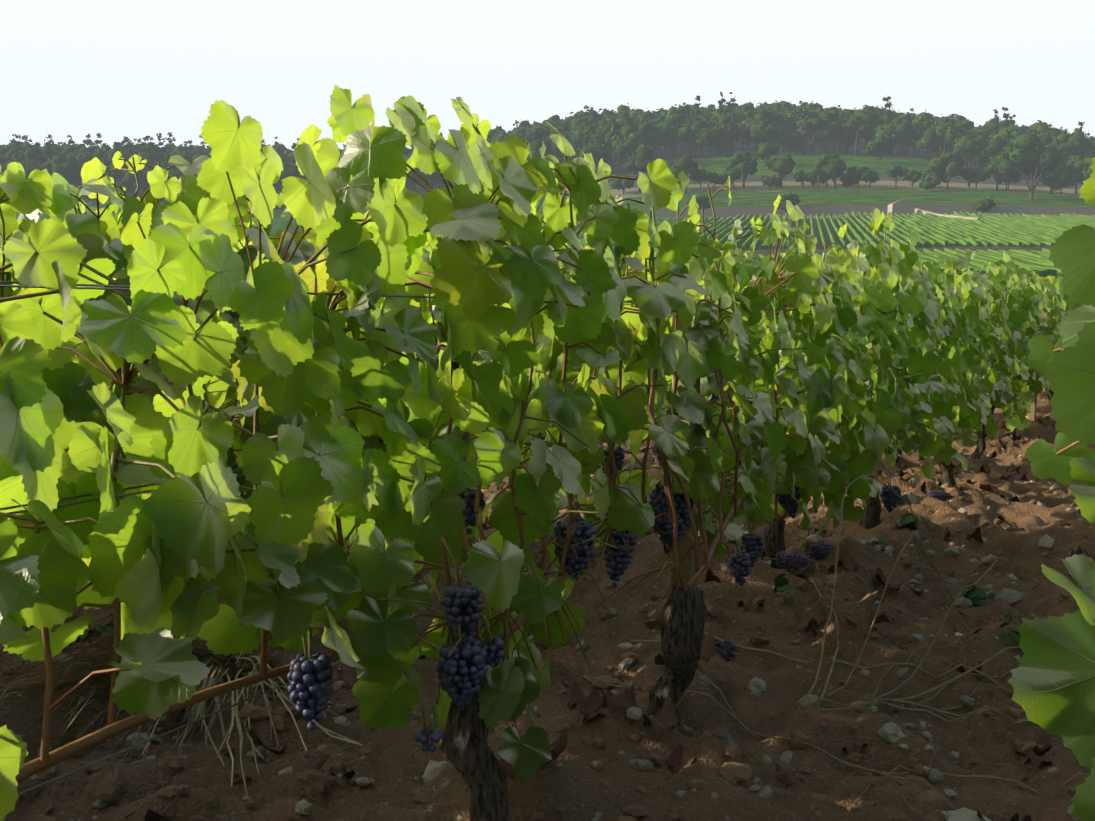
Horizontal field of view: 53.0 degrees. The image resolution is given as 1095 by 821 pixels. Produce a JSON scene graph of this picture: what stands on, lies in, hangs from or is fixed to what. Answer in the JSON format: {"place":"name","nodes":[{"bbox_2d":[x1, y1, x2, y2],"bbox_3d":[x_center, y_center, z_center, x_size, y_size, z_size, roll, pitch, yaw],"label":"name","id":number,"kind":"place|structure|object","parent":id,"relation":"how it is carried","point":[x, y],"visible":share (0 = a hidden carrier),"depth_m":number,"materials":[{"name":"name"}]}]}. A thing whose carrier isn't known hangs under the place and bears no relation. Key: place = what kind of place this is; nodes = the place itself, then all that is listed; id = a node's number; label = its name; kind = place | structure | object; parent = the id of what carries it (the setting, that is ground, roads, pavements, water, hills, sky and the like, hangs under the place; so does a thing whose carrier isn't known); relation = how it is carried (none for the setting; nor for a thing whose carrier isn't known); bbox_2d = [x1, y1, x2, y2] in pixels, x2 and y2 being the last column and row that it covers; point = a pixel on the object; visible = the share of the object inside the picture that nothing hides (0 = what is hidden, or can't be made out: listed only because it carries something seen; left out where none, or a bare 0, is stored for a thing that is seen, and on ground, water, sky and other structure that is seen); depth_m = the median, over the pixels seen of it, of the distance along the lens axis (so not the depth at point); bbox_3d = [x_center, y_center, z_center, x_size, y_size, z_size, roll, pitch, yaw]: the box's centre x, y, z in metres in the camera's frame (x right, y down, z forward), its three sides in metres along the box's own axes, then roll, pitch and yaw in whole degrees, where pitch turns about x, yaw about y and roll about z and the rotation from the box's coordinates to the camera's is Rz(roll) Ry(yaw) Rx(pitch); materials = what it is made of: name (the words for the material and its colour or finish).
{"place":"outdoors","nodes":[
{"label":"outdoors","id":0,"kind":"place"},
{"bbox_2d":[0,91,1094,208],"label":"forest ridge","id":1,"kind":"structure","parent":0,"point":[623,130],"depth_m":338.94,"materials":[{"name":"green plant"}]},
{"bbox_2d":[0,0,1094,150],"label":"sky","id":2,"kind":"structure","parent":0,"point":[113,69],"materials":[{"name":"white"}]},
{"bbox_2d":[80,140,1080,421],"bbox_3d":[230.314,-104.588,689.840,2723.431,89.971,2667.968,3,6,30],"label":"grassy hillside","id":3,"kind":"structure","parent":0,"point":[750,186],"depth_m":292.24,"materials":[{"name":"green plant"}]},
{"bbox_2d":[0,302,543,538],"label":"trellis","id":4,"kind":"object","parent":3,"relation":"on","point":[442,330],"depth_m":3.40,"materials":[{"name":"brown wood"}]},
{"bbox_2d":[0,200,843,427],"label":"vine row","id":5,"kind":"object","parent":3,"relation":"on","point":[83,209],"visible":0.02,"depth_m":4.06,"materials":[{"name":"green plant"}]},
{"bbox_2d":[0,145,956,515],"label":"vine row","id":6,"kind":"object","parent":3,"relation":"on","point":[94,233],"visible":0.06,"depth_m":2.45,"materials":[{"name":"green plant"}]},
{"bbox_2d":[0,281,1036,794],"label":"trellis","id":7,"kind":"object","parent":3,"relation":"on","point":[688,563],"visible":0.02,"depth_m":1.63,"materials":[{"name":"brown wood"}]},
{"bbox_2d":[226,292,851,420],"bbox_3d":[14.981,-3.714,33.931,0.688,3.437,86.199,3,6,30],"label":"vine row","id":8,"kind":"object","parent":3,"relation":"on","point":[432,304],"depth_m":7.04,"materials":[{"name":"green plant"}]},
{"bbox_2d":[0,85,1094,820],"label":"vine row","id":9,"kind":"object","parent":3,"relation":"on","point":[164,555],"visible":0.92,"depth_m":1.46,"materials":[{"name":"green plant"}]},
{"bbox_2d":[0,381,1094,820],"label":"soil","id":10,"kind":"structure","parent":3,"relation":"on","point":[546,789],"depth_m":2.25,"materials":[{"name":"brown soil"}]},
{"bbox_2d":[0,388,1094,820],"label":"ground litter","id":11,"kind":"object","parent":10,"relation":"on","point":[314,784],"visible":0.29,"depth_m":2.20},
{"bbox_2d":[714,490,954,660],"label":"fallen grapes","id":12,"kind":"object","parent":10,"relation":"on","point":[818,550],"visible":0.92,"depth_m":2.99,"materials":[{"name":"purple plant"}]},
{"bbox_2d":[16,155,1094,276],"bbox_3d":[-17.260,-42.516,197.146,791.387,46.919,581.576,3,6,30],"label":"vine parcels","id":13,"kind":"structure","parent":3,"relation":"on","point":[1011,230],"depth_m":227.08,"materials":[{"name":"green plant"}]},
{"bbox_2d":[781,267,1051,288],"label":"vine rows","id":14,"kind":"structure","parent":13,"relation":"on","point":[1045,273],"depth_m":91.74,"materials":[{"name":"green plant"}]},
{"bbox_2d":[69,129,1093,212],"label":"hedgerow trees","id":15,"kind":"object","parent":3,"relation":"on","point":[1026,154],"visible":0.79,"depth_m":282.62,"materials":[{"name":"green plant"}]},
{"bbox_2d":[430,175,1094,257],"bbox_3d":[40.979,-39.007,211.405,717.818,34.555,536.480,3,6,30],"label":"stone walls","id":16,"kind":"structure","parent":3,"relation":"on","point":[899,207],"depth_m":248.98,"materials":[{"name":"grey stone"}]},
{"bbox_2d":[1007,157,1094,820],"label":"vine row","id":17,"kind":"object","parent":3,"relation":"on","point":[1051,680],"visible":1,"depth_m":1.01,"materials":[{"name":"green plant"}]}
]}

